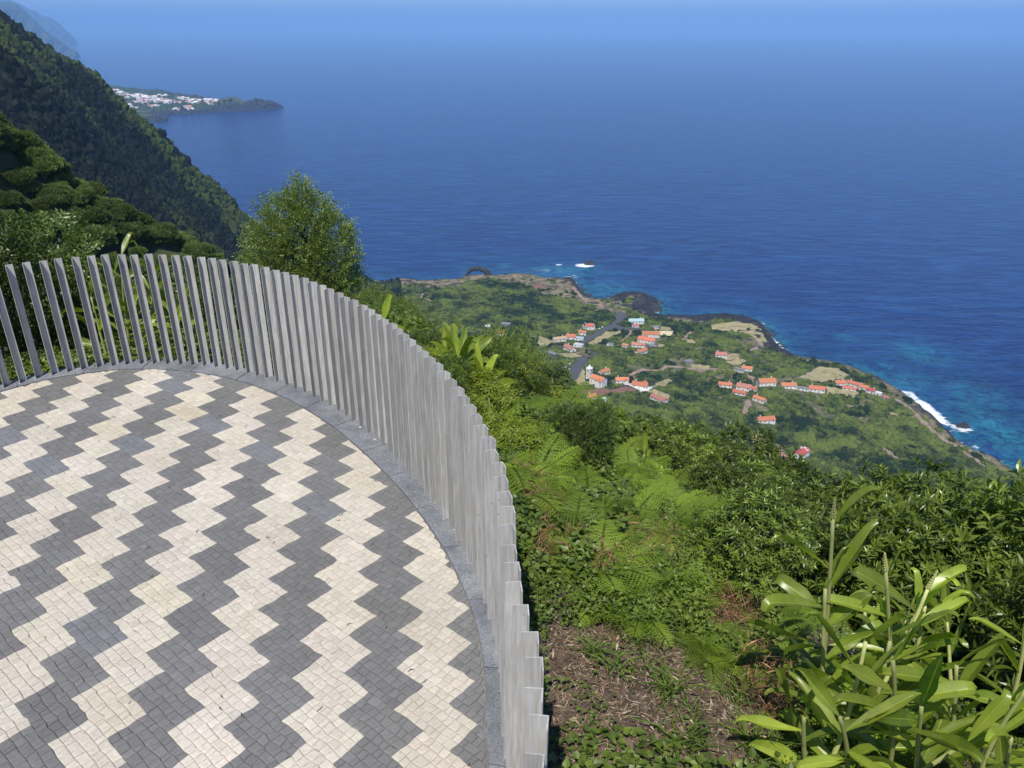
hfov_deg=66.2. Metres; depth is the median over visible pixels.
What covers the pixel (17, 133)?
hill shrub
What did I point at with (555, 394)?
drooping bush
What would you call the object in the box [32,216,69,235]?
hill shrub
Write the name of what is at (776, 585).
shrub
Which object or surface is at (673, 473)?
fern
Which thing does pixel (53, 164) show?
hill shrub
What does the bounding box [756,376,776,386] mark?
house
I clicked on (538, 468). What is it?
fern
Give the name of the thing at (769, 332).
lava cliff
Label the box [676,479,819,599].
laurel shrub
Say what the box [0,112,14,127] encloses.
hill shrub
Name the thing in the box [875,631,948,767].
ginger lily
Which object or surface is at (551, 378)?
laurel shrub
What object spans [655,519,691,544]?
fern
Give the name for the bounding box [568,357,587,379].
road
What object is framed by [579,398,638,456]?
laurel shrub
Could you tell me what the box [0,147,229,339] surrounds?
terrain
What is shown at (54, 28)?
hills
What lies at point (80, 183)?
hill shrub
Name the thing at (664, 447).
laurel shrub
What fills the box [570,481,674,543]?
fern
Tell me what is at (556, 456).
fern
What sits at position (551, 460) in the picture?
fern
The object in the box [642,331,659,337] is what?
house
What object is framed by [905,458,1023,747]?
laurel shrub
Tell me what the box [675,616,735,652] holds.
fern
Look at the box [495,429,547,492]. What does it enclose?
fern
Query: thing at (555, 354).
house
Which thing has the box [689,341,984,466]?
path
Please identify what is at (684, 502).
fern
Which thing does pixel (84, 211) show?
hill shrub
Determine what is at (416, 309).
broadleaf bush
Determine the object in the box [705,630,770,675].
fern
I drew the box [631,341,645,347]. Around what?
house
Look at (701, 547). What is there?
fern
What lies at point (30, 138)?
hill shrub
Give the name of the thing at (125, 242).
ginger lily
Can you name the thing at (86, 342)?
ginger lily
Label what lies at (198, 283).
hedge shrub
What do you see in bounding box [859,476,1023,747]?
laurel shrub
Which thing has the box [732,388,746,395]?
house
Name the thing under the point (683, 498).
fern
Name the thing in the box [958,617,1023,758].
ginger lily
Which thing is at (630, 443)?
fern
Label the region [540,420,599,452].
fern
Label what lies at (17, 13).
hills
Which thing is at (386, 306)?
ginger lily
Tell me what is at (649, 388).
terrace
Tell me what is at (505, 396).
drooping bush
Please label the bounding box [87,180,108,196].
hill shrub
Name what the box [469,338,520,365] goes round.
ginger lily
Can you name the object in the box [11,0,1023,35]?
sky
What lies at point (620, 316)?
road
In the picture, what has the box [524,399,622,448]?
laurel shrub
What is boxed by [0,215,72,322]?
hedge shrub
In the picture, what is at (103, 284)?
ginger lily
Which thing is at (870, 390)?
house
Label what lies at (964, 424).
sea rock
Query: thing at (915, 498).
laurel shrub
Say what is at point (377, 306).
hedge shrub
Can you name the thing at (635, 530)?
fern
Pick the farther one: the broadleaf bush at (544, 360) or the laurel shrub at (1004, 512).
the broadleaf bush at (544, 360)
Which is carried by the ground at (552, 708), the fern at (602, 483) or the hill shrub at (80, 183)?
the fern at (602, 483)
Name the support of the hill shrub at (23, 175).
on the terrain at (9, 159)
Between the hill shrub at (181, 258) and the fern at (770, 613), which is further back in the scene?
the hill shrub at (181, 258)
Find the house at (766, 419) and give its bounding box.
[755,415,775,423]
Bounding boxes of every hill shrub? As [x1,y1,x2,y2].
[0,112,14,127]
[0,120,15,146]
[0,134,19,151]
[0,188,27,207]
[0,209,19,228]
[1,166,38,184]
[6,125,22,144]
[12,129,46,155]
[15,210,30,228]
[16,143,56,161]
[17,180,44,194]
[20,154,69,178]
[26,194,67,212]
[28,209,60,230]
[30,183,72,206]
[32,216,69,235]
[44,162,71,176]
[46,180,73,194]
[49,172,76,186]
[52,205,80,214]
[52,247,92,265]
[54,209,88,227]
[60,236,101,254]
[66,189,87,206]
[67,180,91,189]
[73,223,108,243]
[75,186,95,199]
[78,205,100,224]
[80,205,119,226]
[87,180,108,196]
[87,194,100,201]
[87,223,118,245]
[90,197,113,210]
[95,251,130,272]
[101,196,123,207]
[102,214,125,223]
[106,203,141,222]
[114,222,129,235]
[117,221,152,242]
[126,245,148,258]
[127,258,146,272]
[132,212,157,225]
[144,225,162,240]
[145,233,164,242]
[153,222,180,245]
[153,252,171,265]
[164,230,198,246]
[171,253,192,266]
[179,241,194,252]
[181,241,217,263]
[196,254,228,266]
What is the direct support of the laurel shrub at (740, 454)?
on the ground at (552, 708)
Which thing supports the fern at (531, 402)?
on the ground at (552, 708)
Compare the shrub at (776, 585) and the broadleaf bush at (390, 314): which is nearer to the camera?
the shrub at (776, 585)
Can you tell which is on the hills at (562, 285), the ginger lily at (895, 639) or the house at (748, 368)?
the house at (748, 368)
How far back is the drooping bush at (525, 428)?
6.30 m
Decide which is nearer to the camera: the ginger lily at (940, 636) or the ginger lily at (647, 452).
the ginger lily at (940, 636)
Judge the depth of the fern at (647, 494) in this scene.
6.07 m
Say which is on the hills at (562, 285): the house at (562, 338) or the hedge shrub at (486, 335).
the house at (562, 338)
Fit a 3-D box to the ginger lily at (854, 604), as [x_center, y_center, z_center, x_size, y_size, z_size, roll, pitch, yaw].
[1.852,1.445,3.973,0.677,1.776,0.264,0,25,0]
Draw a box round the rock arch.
[464,266,491,276]
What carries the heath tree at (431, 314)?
on the ground at (552, 708)
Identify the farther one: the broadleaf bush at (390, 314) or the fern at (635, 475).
the broadleaf bush at (390, 314)
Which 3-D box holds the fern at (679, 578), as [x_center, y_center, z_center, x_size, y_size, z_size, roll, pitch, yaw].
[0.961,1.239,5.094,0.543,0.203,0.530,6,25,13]
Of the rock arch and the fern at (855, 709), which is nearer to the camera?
the fern at (855, 709)
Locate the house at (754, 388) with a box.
[750,385,757,391]
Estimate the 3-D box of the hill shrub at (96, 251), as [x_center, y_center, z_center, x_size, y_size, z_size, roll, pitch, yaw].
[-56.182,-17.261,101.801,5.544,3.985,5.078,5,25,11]
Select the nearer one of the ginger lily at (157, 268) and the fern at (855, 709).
the fern at (855, 709)
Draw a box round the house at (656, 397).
[650,393,668,402]
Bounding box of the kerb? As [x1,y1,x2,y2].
[0,359,505,767]
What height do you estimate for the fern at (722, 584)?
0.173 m
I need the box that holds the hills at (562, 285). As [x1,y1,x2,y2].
[0,49,1022,479]
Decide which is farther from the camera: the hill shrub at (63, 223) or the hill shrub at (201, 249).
the hill shrub at (201, 249)
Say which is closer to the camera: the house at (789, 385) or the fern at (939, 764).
the fern at (939, 764)
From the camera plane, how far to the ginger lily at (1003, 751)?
3.85 m
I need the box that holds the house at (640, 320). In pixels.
[628,317,644,323]
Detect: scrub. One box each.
[108,84,225,117]
[401,276,1023,511]
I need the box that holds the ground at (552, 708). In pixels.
[0,348,985,767]
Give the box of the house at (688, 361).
[683,359,693,363]
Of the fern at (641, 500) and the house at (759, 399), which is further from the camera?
the house at (759, 399)
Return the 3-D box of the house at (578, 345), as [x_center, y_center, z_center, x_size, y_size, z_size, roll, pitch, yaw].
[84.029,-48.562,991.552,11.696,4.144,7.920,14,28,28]
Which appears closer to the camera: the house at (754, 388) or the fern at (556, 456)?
the fern at (556, 456)
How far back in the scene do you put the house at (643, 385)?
861.12 m
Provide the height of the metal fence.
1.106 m
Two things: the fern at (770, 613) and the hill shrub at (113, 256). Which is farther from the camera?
the hill shrub at (113, 256)
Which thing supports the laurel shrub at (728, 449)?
on the ground at (552, 708)
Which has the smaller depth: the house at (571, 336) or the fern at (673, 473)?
the fern at (673, 473)
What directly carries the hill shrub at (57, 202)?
on the terrain at (9, 159)
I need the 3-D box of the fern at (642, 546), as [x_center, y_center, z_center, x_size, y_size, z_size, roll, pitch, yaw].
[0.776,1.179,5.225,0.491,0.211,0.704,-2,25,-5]
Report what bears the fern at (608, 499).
on the ground at (552, 708)
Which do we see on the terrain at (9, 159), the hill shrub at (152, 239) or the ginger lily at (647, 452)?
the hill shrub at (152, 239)
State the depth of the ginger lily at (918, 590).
4.26 m
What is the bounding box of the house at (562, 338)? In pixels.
[552,335,566,341]
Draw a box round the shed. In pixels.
[797,386,808,391]
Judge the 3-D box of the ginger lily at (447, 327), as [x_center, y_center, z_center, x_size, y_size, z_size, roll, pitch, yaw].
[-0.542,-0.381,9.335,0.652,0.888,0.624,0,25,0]
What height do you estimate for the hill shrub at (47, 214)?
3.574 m
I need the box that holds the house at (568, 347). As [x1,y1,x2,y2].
[563,343,575,351]
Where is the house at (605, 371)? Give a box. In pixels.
[598,367,610,374]
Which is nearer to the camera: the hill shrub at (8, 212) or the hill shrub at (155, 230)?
the hill shrub at (8, 212)
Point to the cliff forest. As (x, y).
(145, 184)
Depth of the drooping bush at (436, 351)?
7.66 m
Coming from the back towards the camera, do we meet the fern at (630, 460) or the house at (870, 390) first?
the house at (870, 390)
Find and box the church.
[586,365,607,387]
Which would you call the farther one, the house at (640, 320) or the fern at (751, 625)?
the house at (640, 320)
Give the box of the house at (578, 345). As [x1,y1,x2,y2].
[573,342,583,347]
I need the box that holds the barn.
[734,366,744,372]
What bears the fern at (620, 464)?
on the ground at (552, 708)
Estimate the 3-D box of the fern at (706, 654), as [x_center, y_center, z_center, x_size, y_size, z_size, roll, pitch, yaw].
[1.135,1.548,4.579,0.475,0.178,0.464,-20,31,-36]
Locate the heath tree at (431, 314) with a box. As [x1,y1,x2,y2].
[415,298,449,333]
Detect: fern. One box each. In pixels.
[490,404,538,448]
[495,397,547,420]
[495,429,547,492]
[500,389,529,402]
[504,432,583,490]
[504,458,580,510]
[507,397,546,418]
[509,475,591,545]
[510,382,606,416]
[514,427,554,474]
[514,464,574,517]
[518,491,632,576]
[522,503,606,552]
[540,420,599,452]
[540,465,636,512]
[544,533,639,577]
[547,518,665,594]
[559,496,645,540]
[565,569,644,629]
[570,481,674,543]
[578,451,642,478]
[580,434,664,474]
[585,471,631,496]
[590,546,674,618]
[593,499,680,572]
[594,574,674,648]
[597,525,666,585]
[599,478,674,508]
[605,446,659,487]
[606,470,661,496]
[606,527,667,584]
[625,455,672,478]
[625,544,701,606]
[628,475,711,525]
[629,468,680,503]
[630,485,711,556]
[640,462,663,479]
[641,464,706,509]
[642,503,687,558]
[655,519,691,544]
[658,534,725,587]
[659,574,726,630]
[666,623,744,693]
[667,552,744,618]
[669,488,704,532]
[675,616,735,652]
[676,489,732,526]
[681,562,736,593]
[695,495,722,524]
[701,619,761,663]
[704,537,772,584]
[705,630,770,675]
[712,614,790,658]
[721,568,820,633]
[722,590,802,643]
[728,628,811,693]
[729,612,783,644]
[731,614,815,643]
[756,660,930,767]
[773,585,819,638]
[779,672,943,767]
[780,640,835,675]
[797,596,831,629]
[818,620,857,648]
[825,661,878,691]
[895,733,949,767]
[965,712,1023,745]
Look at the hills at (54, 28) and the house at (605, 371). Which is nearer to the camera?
the house at (605, 371)
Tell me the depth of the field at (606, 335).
1012.92 m
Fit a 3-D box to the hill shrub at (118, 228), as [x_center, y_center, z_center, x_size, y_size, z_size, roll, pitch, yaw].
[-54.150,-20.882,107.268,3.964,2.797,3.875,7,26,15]
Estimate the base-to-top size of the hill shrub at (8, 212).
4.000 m
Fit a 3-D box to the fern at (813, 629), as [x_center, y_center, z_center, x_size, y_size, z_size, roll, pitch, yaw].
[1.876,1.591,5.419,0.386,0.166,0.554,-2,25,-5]
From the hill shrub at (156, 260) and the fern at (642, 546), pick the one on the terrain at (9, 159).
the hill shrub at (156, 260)
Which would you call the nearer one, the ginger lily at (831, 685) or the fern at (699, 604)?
the ginger lily at (831, 685)
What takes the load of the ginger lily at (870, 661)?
on the ground at (552, 708)
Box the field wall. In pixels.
[582,384,639,390]
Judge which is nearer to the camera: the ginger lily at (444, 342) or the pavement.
the pavement
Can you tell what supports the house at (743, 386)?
on the hills at (562, 285)
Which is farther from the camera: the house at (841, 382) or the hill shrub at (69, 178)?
the house at (841, 382)
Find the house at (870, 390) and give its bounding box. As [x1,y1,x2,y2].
[866,387,875,393]
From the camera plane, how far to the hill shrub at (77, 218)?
102.08 m
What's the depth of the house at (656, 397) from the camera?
828.58 m
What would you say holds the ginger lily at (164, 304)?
on the ground at (552, 708)
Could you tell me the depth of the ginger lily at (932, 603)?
5.12 m
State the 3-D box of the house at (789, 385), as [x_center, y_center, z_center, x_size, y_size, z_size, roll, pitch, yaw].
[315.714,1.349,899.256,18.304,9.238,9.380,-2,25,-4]
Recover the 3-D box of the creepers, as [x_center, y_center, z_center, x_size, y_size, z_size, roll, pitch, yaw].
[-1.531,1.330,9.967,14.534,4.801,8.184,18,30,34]
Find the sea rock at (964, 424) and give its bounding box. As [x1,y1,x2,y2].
[956,421,969,428]
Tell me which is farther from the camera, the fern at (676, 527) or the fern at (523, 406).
the fern at (523, 406)
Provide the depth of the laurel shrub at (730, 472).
7.75 m
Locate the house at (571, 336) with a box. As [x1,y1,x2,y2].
[566,332,575,339]
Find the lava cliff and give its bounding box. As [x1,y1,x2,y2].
[756,323,772,335]
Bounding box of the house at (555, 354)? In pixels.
[546,350,557,356]
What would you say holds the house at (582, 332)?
on the hills at (562, 285)
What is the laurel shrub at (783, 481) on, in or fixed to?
on the ground at (552, 708)
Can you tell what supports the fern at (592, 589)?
on the ground at (552, 708)
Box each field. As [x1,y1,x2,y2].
[532,283,545,288]
[538,331,620,357]
[576,326,671,397]
[583,386,634,394]
[691,321,897,415]
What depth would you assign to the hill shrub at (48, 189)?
101.58 m
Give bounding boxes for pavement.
[0,369,486,767]
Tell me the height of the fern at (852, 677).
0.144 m
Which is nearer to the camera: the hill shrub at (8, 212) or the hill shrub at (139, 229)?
the hill shrub at (8, 212)
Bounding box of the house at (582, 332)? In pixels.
[578,329,586,335]
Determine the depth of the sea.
2436.89 m
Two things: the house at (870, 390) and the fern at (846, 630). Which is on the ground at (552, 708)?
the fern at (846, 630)
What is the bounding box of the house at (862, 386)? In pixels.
[859,383,869,390]
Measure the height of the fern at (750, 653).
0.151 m
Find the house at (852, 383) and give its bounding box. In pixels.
[846,379,861,388]
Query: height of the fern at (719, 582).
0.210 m
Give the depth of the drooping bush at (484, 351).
8.37 m
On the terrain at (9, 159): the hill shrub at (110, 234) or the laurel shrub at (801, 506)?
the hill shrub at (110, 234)
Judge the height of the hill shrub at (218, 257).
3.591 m
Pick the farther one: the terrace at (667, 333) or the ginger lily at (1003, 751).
the terrace at (667, 333)
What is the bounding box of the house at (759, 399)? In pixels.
[752,394,766,403]
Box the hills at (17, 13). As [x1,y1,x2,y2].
[0,2,80,57]
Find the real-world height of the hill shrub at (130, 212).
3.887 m
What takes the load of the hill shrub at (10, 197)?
on the terrain at (9, 159)
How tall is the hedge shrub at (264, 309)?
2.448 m
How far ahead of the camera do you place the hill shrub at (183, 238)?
116.06 m
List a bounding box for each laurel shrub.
[389,314,436,342]
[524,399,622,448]
[526,360,578,402]
[531,360,583,397]
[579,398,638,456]
[612,411,693,472]
[628,413,728,489]
[649,418,707,444]
[666,436,752,508]
[668,432,747,470]
[674,418,802,483]
[675,452,789,554]
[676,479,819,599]
[722,456,818,572]
[727,465,834,577]
[738,483,874,626]
[744,450,876,593]
[775,481,937,618]
[799,485,1023,715]
[802,456,1023,746]
[816,457,996,602]
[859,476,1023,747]
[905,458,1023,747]
[966,556,1023,724]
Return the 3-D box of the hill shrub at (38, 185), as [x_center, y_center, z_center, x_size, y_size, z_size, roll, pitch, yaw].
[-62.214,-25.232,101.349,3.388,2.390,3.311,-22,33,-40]
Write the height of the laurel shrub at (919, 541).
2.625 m
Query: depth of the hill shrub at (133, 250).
106.93 m
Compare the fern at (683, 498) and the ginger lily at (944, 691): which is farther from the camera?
the fern at (683, 498)
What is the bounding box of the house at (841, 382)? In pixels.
[833,379,846,385]
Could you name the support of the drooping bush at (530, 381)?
on the ground at (552, 708)
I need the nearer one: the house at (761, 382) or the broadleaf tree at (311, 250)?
the broadleaf tree at (311, 250)
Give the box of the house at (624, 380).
[614,375,628,384]
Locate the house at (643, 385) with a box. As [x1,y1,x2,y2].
[631,379,648,389]
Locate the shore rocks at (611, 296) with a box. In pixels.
[374,274,882,379]
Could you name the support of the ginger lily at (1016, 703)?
on the ground at (552, 708)
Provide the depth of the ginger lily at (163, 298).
8.58 m
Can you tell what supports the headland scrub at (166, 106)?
on the land
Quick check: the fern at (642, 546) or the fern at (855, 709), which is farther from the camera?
the fern at (642, 546)
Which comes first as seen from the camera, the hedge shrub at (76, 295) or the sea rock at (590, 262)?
the hedge shrub at (76, 295)
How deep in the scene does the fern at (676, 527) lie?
5.80 m
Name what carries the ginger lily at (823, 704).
on the ground at (552, 708)
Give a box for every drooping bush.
[416,343,439,353]
[423,347,465,373]
[451,337,501,360]
[463,364,521,419]
[463,387,503,435]
[490,337,540,385]
[490,413,548,459]
[517,370,534,391]
[526,383,565,404]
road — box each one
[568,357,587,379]
[580,311,641,342]
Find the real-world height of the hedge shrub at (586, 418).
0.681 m
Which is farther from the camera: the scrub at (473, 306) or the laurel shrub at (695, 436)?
the scrub at (473, 306)
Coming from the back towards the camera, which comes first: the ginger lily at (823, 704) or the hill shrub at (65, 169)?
the hill shrub at (65, 169)
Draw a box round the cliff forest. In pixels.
[0,9,401,299]
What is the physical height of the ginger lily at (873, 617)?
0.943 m
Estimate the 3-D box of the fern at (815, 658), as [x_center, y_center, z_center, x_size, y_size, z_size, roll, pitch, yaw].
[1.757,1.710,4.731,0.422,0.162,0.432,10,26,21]
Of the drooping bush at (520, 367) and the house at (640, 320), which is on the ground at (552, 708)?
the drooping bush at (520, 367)
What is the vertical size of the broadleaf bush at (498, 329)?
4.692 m
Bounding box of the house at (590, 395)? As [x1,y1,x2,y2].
[586,393,596,399]
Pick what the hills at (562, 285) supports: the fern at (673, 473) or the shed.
the shed
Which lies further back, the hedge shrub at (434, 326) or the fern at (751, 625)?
the hedge shrub at (434, 326)
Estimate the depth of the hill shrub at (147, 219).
111.77 m
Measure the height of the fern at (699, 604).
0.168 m
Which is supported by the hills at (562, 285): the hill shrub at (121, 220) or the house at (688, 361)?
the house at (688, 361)
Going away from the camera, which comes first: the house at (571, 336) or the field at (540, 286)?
the house at (571, 336)
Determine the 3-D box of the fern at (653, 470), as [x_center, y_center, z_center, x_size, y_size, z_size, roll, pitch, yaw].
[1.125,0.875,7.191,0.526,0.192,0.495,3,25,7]
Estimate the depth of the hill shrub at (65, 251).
99.04 m
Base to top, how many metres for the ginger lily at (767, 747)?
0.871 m
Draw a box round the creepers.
[0,328,1023,767]
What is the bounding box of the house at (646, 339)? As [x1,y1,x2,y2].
[637,335,655,343]
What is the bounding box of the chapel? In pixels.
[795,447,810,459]
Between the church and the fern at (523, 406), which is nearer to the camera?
the fern at (523, 406)
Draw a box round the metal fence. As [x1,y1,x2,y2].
[0,254,548,767]
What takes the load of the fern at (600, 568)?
on the ground at (552, 708)
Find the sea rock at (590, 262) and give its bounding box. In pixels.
[584,260,595,264]
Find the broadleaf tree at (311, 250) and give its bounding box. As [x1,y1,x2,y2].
[230,167,370,299]
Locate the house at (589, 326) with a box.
[582,322,594,329]
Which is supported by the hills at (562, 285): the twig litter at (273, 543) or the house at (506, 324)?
the house at (506, 324)
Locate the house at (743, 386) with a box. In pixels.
[736,381,751,391]
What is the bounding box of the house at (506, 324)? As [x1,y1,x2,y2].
[501,322,510,326]
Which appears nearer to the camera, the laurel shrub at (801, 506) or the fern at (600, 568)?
the fern at (600, 568)
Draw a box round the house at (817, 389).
[808,384,825,393]
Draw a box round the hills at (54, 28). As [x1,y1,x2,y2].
[0,0,78,45]
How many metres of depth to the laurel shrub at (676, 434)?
14.22 m
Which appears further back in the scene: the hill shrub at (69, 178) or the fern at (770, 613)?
the hill shrub at (69, 178)
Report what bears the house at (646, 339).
on the hills at (562, 285)
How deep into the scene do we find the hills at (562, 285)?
974.75 m
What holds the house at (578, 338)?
on the hills at (562, 285)
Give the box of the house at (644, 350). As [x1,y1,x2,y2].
[635,347,647,353]
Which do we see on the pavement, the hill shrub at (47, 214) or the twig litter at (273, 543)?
the twig litter at (273, 543)
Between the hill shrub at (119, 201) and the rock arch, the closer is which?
the hill shrub at (119, 201)
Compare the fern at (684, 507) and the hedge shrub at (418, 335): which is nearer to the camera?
the fern at (684, 507)
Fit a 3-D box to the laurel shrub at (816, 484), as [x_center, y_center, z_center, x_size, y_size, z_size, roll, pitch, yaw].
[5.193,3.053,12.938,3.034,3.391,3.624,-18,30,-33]
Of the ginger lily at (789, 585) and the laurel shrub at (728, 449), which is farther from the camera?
the laurel shrub at (728, 449)
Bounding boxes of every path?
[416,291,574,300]
[526,287,716,375]
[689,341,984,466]
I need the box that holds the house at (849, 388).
[842,385,856,390]
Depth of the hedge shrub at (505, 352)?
7.84 m
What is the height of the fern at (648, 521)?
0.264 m
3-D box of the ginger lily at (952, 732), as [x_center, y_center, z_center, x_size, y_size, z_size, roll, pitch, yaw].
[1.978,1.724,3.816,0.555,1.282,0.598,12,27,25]
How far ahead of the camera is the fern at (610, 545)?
5.06 m
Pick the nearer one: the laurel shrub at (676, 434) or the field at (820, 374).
the laurel shrub at (676, 434)
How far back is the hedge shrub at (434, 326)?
14.09 m
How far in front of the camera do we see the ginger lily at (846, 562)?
3.80 m
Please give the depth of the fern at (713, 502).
6.80 m
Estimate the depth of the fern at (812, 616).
5.55 m
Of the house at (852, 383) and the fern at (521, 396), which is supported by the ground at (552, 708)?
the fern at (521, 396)
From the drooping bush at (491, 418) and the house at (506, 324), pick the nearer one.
the drooping bush at (491, 418)
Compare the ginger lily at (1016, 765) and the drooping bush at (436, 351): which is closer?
the ginger lily at (1016, 765)
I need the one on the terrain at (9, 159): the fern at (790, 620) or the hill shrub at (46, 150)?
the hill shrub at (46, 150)
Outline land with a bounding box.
[115,89,283,121]
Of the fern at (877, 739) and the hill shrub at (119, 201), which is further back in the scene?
the hill shrub at (119, 201)
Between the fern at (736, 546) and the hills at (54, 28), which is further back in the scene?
the hills at (54, 28)
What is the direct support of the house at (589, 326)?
on the hills at (562, 285)
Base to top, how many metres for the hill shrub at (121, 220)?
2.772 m
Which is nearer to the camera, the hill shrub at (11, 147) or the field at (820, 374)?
the hill shrub at (11, 147)
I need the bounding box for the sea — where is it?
[68,34,1023,472]
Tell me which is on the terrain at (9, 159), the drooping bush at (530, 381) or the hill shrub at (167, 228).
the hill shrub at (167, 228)
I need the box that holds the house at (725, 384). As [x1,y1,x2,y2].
[718,381,731,387]
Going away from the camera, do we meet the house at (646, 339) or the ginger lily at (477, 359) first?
the ginger lily at (477, 359)
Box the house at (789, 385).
[779,381,796,388]
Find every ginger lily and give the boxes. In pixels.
[61,275,118,355]
[84,258,153,334]
[94,232,156,345]
[101,280,155,345]
[130,240,167,329]
[139,288,197,342]
[152,287,206,342]
[382,294,408,332]
[429,323,491,363]
[432,323,462,359]
[438,316,471,353]
[454,340,516,403]
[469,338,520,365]
[614,407,649,451]
[629,433,662,470]
[734,667,897,767]
[748,545,873,745]
[761,485,885,730]
[776,667,920,767]
[795,611,916,767]
[803,561,907,686]
[813,595,953,763]
[818,529,959,758]
[832,612,979,760]
[836,567,974,693]
[845,564,971,713]
[859,653,985,767]
[860,577,969,713]
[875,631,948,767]
[878,632,1016,767]
[905,583,1012,712]
[905,688,1010,767]
[926,709,1023,767]
[943,682,1023,767]
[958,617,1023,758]
[984,723,1023,767]
[1010,707,1023,767]
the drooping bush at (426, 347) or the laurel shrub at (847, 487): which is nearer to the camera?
the drooping bush at (426, 347)
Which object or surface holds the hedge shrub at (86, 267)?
on the ground at (552, 708)
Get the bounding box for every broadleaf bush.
[349,277,416,316]
[369,295,414,318]
[387,286,420,316]
[475,321,544,362]
[512,341,556,370]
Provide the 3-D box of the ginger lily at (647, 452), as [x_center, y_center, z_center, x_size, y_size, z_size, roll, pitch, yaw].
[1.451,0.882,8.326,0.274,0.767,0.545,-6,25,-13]
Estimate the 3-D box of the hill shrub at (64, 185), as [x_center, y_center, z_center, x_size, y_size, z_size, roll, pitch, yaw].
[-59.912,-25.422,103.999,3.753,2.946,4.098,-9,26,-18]
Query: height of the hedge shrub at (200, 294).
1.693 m
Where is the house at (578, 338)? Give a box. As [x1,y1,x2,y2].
[574,336,583,340]
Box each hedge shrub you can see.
[0,208,114,366]
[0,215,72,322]
[0,252,131,366]
[46,263,239,349]
[58,267,181,342]
[187,269,275,335]
[193,272,329,331]
[359,294,413,327]
[403,328,441,349]
[424,318,440,337]
[433,351,481,398]
[450,331,515,371]
[453,336,529,398]
[513,362,556,396]
[544,399,622,466]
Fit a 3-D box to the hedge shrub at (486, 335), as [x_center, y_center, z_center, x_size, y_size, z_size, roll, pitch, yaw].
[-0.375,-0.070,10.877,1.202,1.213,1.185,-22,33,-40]
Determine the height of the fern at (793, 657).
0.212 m
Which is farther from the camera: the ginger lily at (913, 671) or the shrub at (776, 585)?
the shrub at (776, 585)
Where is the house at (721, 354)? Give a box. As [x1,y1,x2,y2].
[715,351,726,357]
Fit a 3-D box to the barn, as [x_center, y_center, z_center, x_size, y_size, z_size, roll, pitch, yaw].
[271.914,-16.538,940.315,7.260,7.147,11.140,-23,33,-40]
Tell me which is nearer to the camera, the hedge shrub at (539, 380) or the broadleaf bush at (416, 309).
the hedge shrub at (539, 380)
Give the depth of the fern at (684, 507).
5.93 m
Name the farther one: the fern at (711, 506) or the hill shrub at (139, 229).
the hill shrub at (139, 229)
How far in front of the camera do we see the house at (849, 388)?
903.86 m
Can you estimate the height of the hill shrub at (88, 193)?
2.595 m
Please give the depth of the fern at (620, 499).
6.01 m
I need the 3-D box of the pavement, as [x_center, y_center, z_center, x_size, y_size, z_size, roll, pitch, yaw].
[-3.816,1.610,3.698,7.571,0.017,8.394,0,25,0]
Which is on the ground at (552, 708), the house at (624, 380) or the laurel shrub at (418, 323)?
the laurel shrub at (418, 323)
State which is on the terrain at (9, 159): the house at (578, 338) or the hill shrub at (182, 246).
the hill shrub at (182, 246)
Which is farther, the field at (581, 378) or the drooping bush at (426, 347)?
the field at (581, 378)
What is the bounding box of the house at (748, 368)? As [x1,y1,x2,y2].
[741,365,752,371]
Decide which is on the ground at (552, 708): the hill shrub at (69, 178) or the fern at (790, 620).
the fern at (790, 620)
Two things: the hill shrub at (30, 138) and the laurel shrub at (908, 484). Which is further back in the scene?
the hill shrub at (30, 138)
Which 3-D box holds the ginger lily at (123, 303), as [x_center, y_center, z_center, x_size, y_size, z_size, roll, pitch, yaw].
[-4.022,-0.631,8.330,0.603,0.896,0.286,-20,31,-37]
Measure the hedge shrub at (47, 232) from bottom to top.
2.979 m
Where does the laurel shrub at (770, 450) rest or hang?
on the ground at (552, 708)
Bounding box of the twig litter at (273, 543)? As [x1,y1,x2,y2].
[47,378,469,764]
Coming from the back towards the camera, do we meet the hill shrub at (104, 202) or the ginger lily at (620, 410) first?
the hill shrub at (104, 202)
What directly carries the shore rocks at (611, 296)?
on the hills at (562, 285)
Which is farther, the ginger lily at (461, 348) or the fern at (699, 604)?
the ginger lily at (461, 348)
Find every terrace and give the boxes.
[629,383,654,391]
[660,331,672,335]
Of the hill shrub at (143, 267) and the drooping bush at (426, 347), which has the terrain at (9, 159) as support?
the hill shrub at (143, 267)
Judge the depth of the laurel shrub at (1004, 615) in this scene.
5.55 m
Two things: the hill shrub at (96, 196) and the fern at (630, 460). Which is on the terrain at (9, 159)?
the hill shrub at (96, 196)
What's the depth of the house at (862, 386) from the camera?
906.50 m
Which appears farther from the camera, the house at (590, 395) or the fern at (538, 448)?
the house at (590, 395)
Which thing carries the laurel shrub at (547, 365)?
on the ground at (552, 708)
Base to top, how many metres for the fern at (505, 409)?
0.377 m
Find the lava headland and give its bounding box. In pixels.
[633,295,662,311]
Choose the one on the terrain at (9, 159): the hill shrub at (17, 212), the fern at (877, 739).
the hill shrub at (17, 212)
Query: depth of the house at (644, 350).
972.90 m

